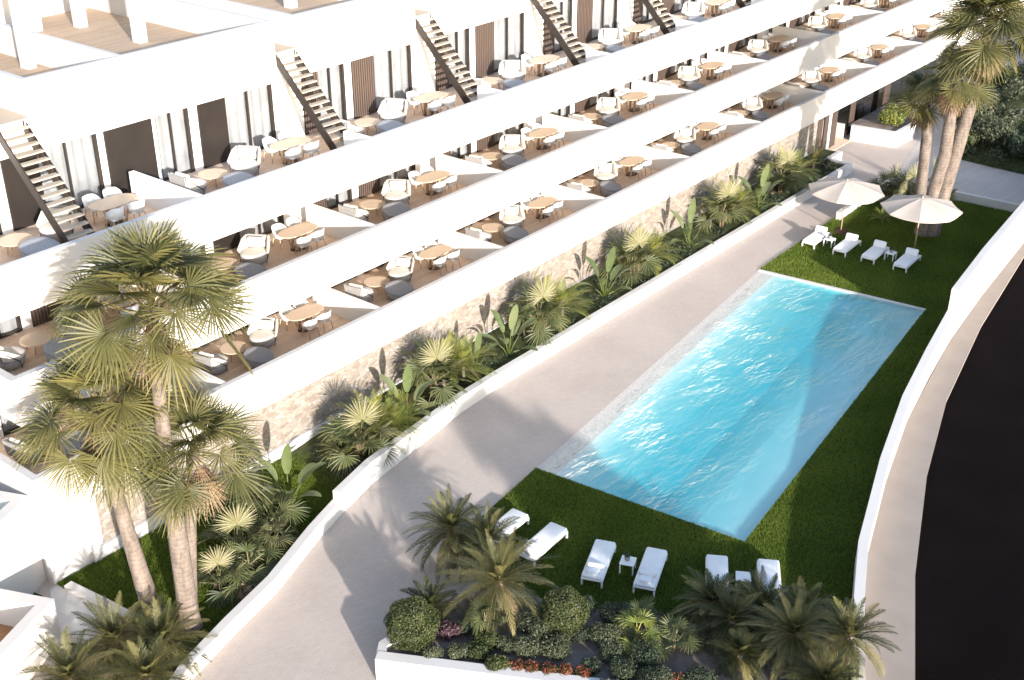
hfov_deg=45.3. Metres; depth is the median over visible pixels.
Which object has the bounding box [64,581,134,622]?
garden kerb
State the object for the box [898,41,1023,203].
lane
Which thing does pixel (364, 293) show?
lounge chair
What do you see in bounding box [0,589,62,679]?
garden block
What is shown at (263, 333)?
lounge chair
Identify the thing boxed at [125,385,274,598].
fan palm
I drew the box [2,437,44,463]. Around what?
lounge chair
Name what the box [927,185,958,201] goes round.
fan palm bush
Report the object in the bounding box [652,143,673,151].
lounge chair
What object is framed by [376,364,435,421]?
bird of paradise plant
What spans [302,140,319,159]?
dining chair
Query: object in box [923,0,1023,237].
fan palm
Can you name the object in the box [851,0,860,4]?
window
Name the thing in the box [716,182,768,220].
feather palm
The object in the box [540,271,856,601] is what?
ground
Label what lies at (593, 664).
shrub
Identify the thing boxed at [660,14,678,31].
lounge chair
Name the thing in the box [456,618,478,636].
shrub
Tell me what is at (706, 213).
feather palm
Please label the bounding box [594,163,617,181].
lounge chair
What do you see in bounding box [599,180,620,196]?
pouf
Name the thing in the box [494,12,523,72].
window
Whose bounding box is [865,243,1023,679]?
pavement
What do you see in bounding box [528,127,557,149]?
dining table
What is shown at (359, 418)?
fan palm bush
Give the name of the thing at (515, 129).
window
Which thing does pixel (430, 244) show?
dining chair
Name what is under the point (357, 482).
planter wall
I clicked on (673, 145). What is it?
coffee table
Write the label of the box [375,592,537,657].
planter wall
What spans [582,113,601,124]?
coffee table
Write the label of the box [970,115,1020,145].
shrub
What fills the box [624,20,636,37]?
dining chair
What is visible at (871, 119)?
planter soil
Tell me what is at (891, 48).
dining chair
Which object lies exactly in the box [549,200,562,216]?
dining chair
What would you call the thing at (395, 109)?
lounge chair
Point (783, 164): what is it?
fan palm bush
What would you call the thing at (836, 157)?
planter wall
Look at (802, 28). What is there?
lounge chair
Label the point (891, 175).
fan palm bush
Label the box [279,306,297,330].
dining chair
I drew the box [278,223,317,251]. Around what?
dining table
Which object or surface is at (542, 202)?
dining table
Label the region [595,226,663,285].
fan palm bush
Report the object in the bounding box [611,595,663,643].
fan palm bush
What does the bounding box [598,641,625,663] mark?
shrub
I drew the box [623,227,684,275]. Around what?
feather palm
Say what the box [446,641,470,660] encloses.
shrub
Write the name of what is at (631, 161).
dining table
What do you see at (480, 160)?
lounge chair
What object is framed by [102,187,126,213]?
dining chair
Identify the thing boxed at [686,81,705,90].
pouf
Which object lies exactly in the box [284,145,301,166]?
dining chair
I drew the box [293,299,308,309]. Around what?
dining chair
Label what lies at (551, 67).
dining chair
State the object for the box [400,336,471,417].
fan palm bush
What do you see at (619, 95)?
dining chair
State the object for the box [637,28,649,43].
dining chair
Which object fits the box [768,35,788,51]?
dining table
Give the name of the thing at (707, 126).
dining table
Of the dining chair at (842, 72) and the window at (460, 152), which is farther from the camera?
the dining chair at (842, 72)
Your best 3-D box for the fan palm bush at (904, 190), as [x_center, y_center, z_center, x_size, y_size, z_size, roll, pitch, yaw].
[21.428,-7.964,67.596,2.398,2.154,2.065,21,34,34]
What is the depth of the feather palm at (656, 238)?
58.65 m
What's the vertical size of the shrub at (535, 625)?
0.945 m
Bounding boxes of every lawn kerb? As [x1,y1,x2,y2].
[836,179,889,220]
[890,178,1019,211]
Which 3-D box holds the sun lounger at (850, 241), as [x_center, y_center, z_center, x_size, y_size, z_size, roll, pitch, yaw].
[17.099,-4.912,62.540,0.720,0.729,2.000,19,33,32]
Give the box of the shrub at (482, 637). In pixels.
[471,629,498,649]
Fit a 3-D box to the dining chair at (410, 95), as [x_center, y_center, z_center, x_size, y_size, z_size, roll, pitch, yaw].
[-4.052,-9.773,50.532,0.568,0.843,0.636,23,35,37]
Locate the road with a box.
[915,258,1023,679]
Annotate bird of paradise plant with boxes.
[249,443,324,503]
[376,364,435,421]
[454,332,498,370]
[482,304,537,354]
[579,246,633,296]
[670,197,716,246]
[737,163,783,208]
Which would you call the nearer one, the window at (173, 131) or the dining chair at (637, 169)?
the window at (173, 131)
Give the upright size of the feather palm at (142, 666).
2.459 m
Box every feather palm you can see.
[15,626,133,679]
[52,591,166,679]
[95,632,195,679]
[110,591,222,679]
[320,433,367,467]
[397,371,439,403]
[399,575,464,622]
[403,483,504,582]
[436,525,559,637]
[441,499,529,588]
[503,271,589,332]
[505,308,543,338]
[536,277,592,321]
[601,256,637,281]
[603,223,677,276]
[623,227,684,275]
[670,566,743,634]
[691,582,768,661]
[693,206,725,228]
[695,176,761,221]
[706,627,774,679]
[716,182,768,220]
[725,565,802,650]
[737,589,842,679]
[754,175,786,195]
[755,146,819,184]
[768,576,834,645]
[778,150,818,181]
[780,642,862,679]
[796,138,837,169]
[806,596,900,679]
[815,156,839,170]
[871,207,895,223]
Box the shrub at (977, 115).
[956,100,996,125]
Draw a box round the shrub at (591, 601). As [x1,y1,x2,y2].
[582,595,597,612]
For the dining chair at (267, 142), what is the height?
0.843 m
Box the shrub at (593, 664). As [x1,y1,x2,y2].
[580,657,601,674]
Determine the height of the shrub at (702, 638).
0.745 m
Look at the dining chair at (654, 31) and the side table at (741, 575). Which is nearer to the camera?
the side table at (741, 575)
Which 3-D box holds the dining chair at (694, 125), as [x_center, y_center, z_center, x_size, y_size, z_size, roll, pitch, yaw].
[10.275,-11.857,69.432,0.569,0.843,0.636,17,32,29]
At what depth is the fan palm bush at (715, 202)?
63.16 m
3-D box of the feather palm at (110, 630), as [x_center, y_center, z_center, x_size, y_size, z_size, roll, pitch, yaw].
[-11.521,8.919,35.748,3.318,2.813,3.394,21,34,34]
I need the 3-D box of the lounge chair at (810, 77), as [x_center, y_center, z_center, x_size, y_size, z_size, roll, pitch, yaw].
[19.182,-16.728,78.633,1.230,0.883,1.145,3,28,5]
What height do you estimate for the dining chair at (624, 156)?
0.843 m
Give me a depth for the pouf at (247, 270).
43.88 m
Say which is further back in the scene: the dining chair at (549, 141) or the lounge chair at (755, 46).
the lounge chair at (755, 46)
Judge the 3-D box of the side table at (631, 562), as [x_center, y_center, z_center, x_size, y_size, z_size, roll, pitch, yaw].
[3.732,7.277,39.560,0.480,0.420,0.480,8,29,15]
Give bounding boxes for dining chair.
[82,193,104,224]
[97,295,119,318]
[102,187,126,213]
[105,205,125,227]
[112,382,127,403]
[119,285,136,292]
[121,303,140,319]
[126,199,145,220]
[262,137,281,163]
[271,223,290,249]
[278,131,293,155]
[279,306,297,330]
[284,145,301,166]
[286,217,301,227]
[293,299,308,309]
[295,235,312,255]
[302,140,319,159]
[302,317,319,337]
[308,228,325,248]
[315,310,332,332]
[406,91,422,111]
[408,171,424,194]
[412,247,427,265]
[417,87,430,108]
[420,166,433,185]
[424,241,437,259]
[426,98,441,116]
[430,180,446,198]
[431,255,446,275]
[440,95,454,111]
[442,174,457,193]
[446,249,460,268]
[520,198,532,213]
[521,54,534,75]
[521,127,534,148]
[529,193,541,210]
[531,51,542,70]
[531,123,543,140]
[540,204,553,223]
[541,134,555,151]
[543,60,556,75]
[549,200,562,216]
[550,130,564,148]
[552,56,566,73]
[611,157,622,175]
[615,92,626,107]
[618,24,629,43]
[620,153,630,171]
[621,88,632,105]
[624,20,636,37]
[630,162,642,180]
[634,98,646,113]
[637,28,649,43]
[642,159,651,176]
[645,94,654,107]
[646,26,659,40]
[689,123,698,139]
[692,61,702,76]
[696,119,704,134]
[697,0,707,11]
[700,58,710,72]
[707,128,718,142]
[711,66,723,81]
[717,2,729,15]
[719,124,726,138]
[722,0,735,14]
[723,63,731,77]
[755,93,764,105]
[761,35,771,50]
[762,90,770,103]
[767,33,776,46]
[772,97,783,111]
[777,40,789,53]
[777,94,789,108]
[785,37,796,50]
[819,12,827,23]
[824,11,833,25]
[828,71,839,82]
[834,68,845,80]
[835,17,846,29]
[841,14,852,26]
[878,48,888,58]
[886,0,895,8]
[886,45,894,55]
[923,27,933,36]
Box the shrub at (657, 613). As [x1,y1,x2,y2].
[642,608,675,636]
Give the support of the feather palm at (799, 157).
on the bed soil at (304, 450)
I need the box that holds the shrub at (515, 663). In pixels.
[507,658,524,670]
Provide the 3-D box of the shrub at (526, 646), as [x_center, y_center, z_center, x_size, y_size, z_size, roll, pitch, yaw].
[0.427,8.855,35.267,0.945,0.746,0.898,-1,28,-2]
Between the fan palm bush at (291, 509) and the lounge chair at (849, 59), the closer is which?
the fan palm bush at (291, 509)
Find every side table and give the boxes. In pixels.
[619,555,636,575]
[735,571,750,587]
[823,236,835,247]
[884,250,896,262]
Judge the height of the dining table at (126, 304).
0.738 m
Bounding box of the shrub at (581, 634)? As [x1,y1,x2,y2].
[572,625,592,642]
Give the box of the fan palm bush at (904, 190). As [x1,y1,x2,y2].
[881,179,914,201]
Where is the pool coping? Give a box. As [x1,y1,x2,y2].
[758,269,925,309]
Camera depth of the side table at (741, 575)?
38.76 m
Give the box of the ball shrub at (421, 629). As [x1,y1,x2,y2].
[383,595,440,651]
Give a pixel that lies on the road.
(969, 599)
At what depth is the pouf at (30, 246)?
37.11 m
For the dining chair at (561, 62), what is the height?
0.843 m
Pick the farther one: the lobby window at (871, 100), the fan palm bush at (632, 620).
the lobby window at (871, 100)
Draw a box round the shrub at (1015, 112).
[989,103,1023,123]
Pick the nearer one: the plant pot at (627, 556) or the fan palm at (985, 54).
the plant pot at (627, 556)
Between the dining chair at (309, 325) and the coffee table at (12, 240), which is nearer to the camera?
the coffee table at (12, 240)
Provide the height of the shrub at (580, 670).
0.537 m
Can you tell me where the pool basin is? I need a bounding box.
[556,271,923,540]
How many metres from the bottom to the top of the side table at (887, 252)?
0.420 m
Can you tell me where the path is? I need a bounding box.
[50,586,120,639]
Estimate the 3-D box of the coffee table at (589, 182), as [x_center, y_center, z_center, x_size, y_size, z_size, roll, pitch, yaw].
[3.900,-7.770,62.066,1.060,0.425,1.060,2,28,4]
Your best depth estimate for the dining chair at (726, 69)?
67.38 m
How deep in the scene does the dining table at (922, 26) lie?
90.25 m
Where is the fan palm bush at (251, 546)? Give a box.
[213,535,285,590]
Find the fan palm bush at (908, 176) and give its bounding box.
[884,160,930,197]
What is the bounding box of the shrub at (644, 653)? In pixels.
[625,639,665,668]
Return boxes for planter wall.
[333,163,852,514]
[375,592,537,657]
[375,651,609,679]
[824,151,847,163]
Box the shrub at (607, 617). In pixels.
[598,600,631,625]
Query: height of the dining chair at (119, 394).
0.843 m
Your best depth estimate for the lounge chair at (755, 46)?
71.84 m
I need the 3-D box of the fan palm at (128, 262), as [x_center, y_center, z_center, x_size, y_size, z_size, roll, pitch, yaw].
[-9.470,3.022,34.099,5.530,13.264,5.644,21,34,34]
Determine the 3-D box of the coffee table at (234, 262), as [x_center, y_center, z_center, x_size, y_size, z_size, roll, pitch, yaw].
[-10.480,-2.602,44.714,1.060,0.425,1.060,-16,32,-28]
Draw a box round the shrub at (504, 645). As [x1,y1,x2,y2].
[495,635,518,654]
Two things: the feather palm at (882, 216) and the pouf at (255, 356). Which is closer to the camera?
the pouf at (255, 356)
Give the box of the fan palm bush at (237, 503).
[207,471,280,531]
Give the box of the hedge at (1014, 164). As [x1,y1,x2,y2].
[961,64,1023,174]
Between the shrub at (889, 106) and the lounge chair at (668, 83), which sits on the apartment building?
the lounge chair at (668, 83)
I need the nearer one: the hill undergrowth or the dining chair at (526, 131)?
the dining chair at (526, 131)
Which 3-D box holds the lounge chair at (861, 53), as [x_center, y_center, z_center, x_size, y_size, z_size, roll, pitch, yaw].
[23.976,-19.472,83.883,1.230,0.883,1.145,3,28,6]
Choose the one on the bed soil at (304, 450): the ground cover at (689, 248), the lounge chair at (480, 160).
the ground cover at (689, 248)
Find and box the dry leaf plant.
[235,583,256,599]
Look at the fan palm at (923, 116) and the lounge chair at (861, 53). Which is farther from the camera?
the lounge chair at (861, 53)
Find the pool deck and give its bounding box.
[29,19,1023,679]
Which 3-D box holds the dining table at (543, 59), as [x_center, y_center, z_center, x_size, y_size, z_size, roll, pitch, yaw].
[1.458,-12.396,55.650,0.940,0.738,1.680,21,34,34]
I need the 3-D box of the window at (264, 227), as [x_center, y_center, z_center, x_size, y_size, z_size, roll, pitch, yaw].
[-9.654,-5.230,47.623,0.252,2.380,3.000,21,34,34]
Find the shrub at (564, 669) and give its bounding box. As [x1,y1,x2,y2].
[556,663,574,675]
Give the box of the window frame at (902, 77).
[846,77,902,130]
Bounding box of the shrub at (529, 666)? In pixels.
[523,660,541,672]
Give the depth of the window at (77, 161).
40.78 m
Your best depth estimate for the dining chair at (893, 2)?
82.67 m
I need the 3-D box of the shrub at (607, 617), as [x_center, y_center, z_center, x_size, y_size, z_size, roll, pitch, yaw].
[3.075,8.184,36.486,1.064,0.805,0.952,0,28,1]
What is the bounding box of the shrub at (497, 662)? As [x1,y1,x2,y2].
[484,654,509,670]
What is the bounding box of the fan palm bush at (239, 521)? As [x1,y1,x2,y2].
[197,502,276,569]
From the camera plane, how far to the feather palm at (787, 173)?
68.93 m
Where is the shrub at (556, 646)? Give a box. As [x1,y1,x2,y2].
[539,630,572,661]
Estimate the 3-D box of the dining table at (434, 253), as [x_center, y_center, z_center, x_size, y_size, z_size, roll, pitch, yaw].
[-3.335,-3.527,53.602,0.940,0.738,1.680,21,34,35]
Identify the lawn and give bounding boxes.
[60,461,333,674]
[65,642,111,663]
[462,372,894,637]
[761,191,1010,413]
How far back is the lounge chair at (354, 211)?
48.42 m
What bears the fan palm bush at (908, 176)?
on the lawn at (887, 282)
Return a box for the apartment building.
[0,0,1022,583]
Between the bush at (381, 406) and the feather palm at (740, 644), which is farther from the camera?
the bush at (381, 406)
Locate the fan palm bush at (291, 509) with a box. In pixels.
[242,487,309,543]
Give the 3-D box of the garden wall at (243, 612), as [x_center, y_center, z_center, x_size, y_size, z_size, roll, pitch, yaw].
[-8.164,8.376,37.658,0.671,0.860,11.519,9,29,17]
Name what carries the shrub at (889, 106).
on the planter soil at (871, 119)
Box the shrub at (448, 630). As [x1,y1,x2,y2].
[437,619,461,641]
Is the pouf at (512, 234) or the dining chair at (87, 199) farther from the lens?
the pouf at (512, 234)
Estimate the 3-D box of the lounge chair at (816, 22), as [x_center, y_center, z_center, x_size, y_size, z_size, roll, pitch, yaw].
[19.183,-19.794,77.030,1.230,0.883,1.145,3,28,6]
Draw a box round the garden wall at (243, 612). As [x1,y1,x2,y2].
[170,499,340,679]
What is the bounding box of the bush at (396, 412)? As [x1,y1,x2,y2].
[364,387,431,446]
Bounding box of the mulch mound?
[833,228,848,235]
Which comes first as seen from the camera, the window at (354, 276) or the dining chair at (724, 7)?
the window at (354, 276)
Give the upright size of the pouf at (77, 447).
0.573 m
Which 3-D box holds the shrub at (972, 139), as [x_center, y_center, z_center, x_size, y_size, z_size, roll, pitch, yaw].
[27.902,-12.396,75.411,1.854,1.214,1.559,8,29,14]
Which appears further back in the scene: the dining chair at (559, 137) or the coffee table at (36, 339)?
the dining chair at (559, 137)
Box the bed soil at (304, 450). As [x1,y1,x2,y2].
[291,148,844,487]
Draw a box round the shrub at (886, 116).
[878,109,904,125]
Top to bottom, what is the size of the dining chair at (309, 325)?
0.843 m
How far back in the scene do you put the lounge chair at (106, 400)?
41.98 m
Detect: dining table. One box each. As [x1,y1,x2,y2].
[88,193,137,226]
[106,288,147,319]
[269,136,310,164]
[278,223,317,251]
[286,303,323,332]
[413,91,447,115]
[416,170,449,195]
[419,245,451,269]
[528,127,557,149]
[528,196,556,218]
[529,54,558,76]
[619,156,644,175]
[622,92,647,111]
[625,24,651,43]
[697,121,718,139]
[701,61,723,79]
[705,0,728,16]
[763,92,782,108]
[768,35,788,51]
[820,66,838,81]
[826,13,845,28]
[870,44,887,57]
[880,0,888,7]
[915,24,930,36]
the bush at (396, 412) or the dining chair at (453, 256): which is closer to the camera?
the bush at (396, 412)
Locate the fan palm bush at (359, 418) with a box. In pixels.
[315,398,402,478]
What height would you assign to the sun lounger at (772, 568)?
0.580 m
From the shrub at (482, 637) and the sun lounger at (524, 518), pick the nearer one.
the shrub at (482, 637)
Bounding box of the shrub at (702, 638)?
[677,626,707,652]
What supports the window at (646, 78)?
in the apartment building
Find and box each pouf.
[19,236,59,257]
[43,336,81,361]
[60,429,91,457]
[222,171,254,187]
[234,262,266,281]
[243,346,273,369]
[377,120,404,133]
[382,202,410,220]
[384,280,412,300]
[501,153,526,170]
[502,78,525,90]
[503,226,527,243]
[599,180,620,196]
[601,114,624,126]
[606,44,624,52]
[681,143,700,156]
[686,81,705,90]
[688,15,707,21]
[751,111,769,121]
[756,52,774,59]
[811,83,828,91]
[817,28,834,33]
[863,58,879,65]
[871,7,886,11]
[908,37,923,42]
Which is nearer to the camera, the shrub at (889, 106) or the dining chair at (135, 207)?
the dining chair at (135, 207)
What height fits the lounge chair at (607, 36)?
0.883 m
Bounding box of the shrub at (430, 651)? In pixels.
[421,643,443,658]
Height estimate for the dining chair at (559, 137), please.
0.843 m
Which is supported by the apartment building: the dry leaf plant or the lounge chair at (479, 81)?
the lounge chair at (479, 81)
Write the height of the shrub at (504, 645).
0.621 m
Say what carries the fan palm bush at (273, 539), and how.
on the lawn at (161, 579)
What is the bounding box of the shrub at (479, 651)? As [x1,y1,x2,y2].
[468,639,493,661]
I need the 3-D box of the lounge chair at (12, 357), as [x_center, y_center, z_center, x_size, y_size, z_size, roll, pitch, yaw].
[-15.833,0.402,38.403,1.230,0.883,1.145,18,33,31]
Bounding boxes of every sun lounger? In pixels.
[478,508,528,542]
[518,522,567,566]
[581,539,615,588]
[633,547,667,597]
[705,554,728,586]
[756,559,781,600]
[802,225,828,249]
[832,233,860,256]
[860,239,889,264]
[892,247,921,272]
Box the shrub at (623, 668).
[608,655,639,679]
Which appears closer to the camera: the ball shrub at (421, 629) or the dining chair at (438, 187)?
the ball shrub at (421, 629)
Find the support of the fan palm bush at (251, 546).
on the lawn at (161, 579)
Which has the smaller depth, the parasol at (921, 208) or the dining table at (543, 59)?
the dining table at (543, 59)
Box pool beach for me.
[537,271,772,474]
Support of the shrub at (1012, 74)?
on the hedge at (1014, 164)
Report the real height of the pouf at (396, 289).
0.573 m
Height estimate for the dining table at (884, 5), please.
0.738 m
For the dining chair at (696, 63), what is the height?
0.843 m
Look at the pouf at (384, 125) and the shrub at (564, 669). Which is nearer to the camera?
the shrub at (564, 669)
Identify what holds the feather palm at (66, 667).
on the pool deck
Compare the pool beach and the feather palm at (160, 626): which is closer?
the feather palm at (160, 626)
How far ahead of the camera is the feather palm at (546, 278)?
53.74 m
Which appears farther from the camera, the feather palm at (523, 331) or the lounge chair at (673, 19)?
the lounge chair at (673, 19)
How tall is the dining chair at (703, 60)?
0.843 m
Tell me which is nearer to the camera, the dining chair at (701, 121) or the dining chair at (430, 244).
the dining chair at (430, 244)
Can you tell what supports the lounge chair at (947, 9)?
on the apartment building
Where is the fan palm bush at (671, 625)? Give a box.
[643,613,700,663]
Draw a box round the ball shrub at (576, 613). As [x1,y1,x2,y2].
[538,585,590,636]
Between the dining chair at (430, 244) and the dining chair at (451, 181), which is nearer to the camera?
the dining chair at (451, 181)
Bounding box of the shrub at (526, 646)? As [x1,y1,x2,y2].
[511,633,541,658]
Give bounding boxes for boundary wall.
[850,309,954,679]
[948,201,1023,339]
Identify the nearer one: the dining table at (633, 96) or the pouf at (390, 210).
the pouf at (390, 210)
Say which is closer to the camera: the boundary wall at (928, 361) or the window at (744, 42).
the boundary wall at (928, 361)
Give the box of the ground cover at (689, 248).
[311,158,841,471]
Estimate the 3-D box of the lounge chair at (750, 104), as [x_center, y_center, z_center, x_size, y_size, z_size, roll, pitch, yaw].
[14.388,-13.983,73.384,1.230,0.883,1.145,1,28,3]
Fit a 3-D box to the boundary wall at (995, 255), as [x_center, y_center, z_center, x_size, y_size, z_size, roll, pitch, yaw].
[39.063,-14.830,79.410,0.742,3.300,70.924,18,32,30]
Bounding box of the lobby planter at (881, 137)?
[850,107,916,147]
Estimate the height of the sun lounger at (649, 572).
0.580 m
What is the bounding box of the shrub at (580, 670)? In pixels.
[574,664,593,677]
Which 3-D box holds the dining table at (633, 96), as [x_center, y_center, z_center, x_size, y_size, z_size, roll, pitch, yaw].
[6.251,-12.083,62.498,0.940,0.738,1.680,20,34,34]
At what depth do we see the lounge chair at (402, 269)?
52.39 m
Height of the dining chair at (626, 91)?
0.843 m
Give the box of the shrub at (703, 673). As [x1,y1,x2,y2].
[683,664,717,679]
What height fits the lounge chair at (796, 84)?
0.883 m
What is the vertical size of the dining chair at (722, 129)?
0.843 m
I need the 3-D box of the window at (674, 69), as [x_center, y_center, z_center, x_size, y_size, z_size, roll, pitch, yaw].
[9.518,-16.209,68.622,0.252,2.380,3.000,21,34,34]
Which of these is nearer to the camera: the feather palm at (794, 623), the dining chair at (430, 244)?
the feather palm at (794, 623)
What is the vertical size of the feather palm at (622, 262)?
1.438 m
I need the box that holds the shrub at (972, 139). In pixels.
[954,129,980,145]
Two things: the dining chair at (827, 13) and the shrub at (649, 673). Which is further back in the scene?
the dining chair at (827, 13)
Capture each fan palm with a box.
[8,336,186,624]
[44,215,262,635]
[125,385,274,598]
[883,61,959,194]
[910,43,998,236]
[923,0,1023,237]
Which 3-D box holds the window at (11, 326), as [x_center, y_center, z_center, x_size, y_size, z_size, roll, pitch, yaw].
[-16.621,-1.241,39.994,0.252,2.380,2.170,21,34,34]
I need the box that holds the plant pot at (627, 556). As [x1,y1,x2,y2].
[624,552,630,560]
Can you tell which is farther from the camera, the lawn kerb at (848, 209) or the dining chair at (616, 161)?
the lawn kerb at (848, 209)
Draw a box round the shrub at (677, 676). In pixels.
[669,671,685,679]
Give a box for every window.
[0,315,22,338]
[0,415,35,435]
[36,133,104,208]
[154,107,194,180]
[182,244,205,258]
[224,84,276,150]
[239,215,283,240]
[317,63,346,127]
[327,188,351,208]
[333,276,356,286]
[373,44,412,111]
[380,164,415,189]
[448,28,469,87]
[451,143,470,158]
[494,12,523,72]
[495,122,523,144]
[553,105,569,116]
[554,0,572,52]
[590,88,613,107]
[592,0,617,40]
[640,73,653,81]
[642,2,656,23]
[670,59,690,75]
[674,0,694,13]
[714,46,724,51]
[739,33,756,48]
[799,11,814,25]
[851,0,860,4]
[854,60,935,121]
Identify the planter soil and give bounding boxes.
[387,593,852,679]
[848,102,911,130]
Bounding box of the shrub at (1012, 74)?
[986,64,1021,88]
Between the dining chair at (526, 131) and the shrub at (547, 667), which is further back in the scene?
the dining chair at (526, 131)
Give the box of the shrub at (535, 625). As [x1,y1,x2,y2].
[517,610,557,639]
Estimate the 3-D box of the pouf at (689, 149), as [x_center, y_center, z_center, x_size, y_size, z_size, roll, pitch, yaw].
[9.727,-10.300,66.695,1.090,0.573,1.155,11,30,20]
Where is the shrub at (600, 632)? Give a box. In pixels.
[588,622,625,647]
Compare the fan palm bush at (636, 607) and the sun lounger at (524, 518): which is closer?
the fan palm bush at (636, 607)
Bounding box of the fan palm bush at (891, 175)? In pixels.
[870,163,907,201]
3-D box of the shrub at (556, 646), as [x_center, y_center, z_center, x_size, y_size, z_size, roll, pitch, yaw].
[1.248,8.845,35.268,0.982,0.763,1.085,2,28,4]
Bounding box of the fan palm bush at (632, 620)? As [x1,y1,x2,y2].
[607,607,666,660]
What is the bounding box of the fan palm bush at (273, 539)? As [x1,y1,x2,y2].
[247,515,298,564]
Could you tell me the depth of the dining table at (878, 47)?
84.94 m
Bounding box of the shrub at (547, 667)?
[538,661,557,673]
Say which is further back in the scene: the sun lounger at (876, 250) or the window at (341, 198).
the sun lounger at (876, 250)
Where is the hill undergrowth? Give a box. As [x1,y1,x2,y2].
[960,61,1023,167]
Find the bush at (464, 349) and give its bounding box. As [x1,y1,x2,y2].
[431,333,495,387]
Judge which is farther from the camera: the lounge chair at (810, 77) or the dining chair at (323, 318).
the lounge chair at (810, 77)
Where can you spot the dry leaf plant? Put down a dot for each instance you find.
(248, 589)
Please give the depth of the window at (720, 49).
72.03 m
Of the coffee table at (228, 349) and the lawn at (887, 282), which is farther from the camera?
the lawn at (887, 282)
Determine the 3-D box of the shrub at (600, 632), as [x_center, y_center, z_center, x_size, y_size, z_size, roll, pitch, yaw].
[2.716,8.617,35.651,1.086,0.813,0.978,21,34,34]
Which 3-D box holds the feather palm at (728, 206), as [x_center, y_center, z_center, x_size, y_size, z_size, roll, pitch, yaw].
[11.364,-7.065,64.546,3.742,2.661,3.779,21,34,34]
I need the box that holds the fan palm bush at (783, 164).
[749,144,810,193]
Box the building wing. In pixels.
[0,491,46,594]
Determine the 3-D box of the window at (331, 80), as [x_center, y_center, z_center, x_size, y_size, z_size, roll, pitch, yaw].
[-7.034,-9.788,48.894,0.252,2.380,2.170,21,34,34]
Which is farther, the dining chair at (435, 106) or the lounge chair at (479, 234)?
the lounge chair at (479, 234)
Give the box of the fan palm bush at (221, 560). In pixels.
[197,545,253,609]
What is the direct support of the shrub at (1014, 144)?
on the hedge at (1014, 164)
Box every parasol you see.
[809,177,884,229]
[880,194,962,248]
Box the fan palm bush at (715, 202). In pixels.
[688,178,752,232]
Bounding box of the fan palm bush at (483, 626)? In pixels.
[457,593,513,648]
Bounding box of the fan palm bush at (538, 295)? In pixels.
[503,276,569,349]
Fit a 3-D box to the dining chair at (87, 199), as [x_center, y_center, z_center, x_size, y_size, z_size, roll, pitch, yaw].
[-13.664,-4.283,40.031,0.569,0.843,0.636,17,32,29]
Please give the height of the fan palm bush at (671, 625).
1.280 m
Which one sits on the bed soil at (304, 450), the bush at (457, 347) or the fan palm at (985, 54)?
the bush at (457, 347)
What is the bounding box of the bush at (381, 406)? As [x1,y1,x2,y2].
[327,387,426,454]
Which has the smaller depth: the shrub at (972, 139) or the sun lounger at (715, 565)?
the sun lounger at (715, 565)
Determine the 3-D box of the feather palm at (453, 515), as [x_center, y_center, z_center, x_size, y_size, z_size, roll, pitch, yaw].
[-2.056,6.288,39.321,3.380,2.872,3.579,21,34,34]
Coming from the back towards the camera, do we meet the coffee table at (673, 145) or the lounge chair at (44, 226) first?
the coffee table at (673, 145)
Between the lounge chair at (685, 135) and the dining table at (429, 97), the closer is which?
the dining table at (429, 97)
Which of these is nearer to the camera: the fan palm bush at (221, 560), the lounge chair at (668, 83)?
the fan palm bush at (221, 560)
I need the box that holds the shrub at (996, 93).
[962,84,1004,104]
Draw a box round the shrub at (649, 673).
[636,665,673,679]
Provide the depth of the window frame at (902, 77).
79.97 m
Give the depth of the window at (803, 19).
79.34 m
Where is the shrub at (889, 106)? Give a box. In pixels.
[883,103,908,118]
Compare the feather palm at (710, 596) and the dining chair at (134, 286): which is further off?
the dining chair at (134, 286)
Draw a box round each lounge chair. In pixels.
[0,346,25,370]
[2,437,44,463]
[36,205,73,242]
[55,306,92,339]
[76,394,108,429]
[168,172,206,194]
[193,351,227,374]
[227,145,260,175]
[237,233,269,264]
[247,317,277,347]
[331,119,364,140]
[338,203,368,221]
[344,283,373,301]
[377,98,407,122]
[381,179,410,203]
[386,255,413,281]
[464,78,491,96]
[465,154,492,166]
[465,227,491,242]
[498,60,525,80]
[499,134,524,155]
[499,205,524,227]
[567,182,590,192]
[568,114,592,123]
[570,42,593,59]
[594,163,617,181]
[596,97,619,115]
[598,28,622,49]
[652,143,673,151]
[655,80,677,87]
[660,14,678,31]
[674,127,695,146]
[678,66,699,85]
[682,1,704,16]
[724,111,744,117]
[728,51,747,56]
[742,97,762,115]
[747,39,768,57]
[786,82,803,87]
[792,26,809,30]
[802,70,820,87]
[808,16,827,31]
[840,58,855,61]
[854,47,871,62]
[860,0,878,9]
[900,27,916,39]
[940,8,954,19]
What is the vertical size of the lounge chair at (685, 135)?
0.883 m
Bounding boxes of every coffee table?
[0,233,33,255]
[19,331,53,355]
[53,423,70,438]
[198,168,228,187]
[211,258,238,275]
[220,341,247,361]
[354,118,380,134]
[359,199,384,215]
[364,276,388,293]
[480,152,503,165]
[481,223,503,235]
[482,77,503,89]
[579,179,599,191]
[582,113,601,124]
[586,43,603,50]
[662,142,679,151]
[668,80,683,87]
[674,15,687,19]
[733,110,748,115]
[742,52,754,56]
[795,82,808,86]
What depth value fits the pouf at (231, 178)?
42.28 m
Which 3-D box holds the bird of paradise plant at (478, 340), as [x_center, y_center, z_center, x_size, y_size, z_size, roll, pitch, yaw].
[-1.576,0.437,50.088,1.328,2.047,1.804,21,34,34]
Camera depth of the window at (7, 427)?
41.56 m
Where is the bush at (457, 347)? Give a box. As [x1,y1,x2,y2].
[398,328,489,386]
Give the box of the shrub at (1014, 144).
[1002,133,1023,156]

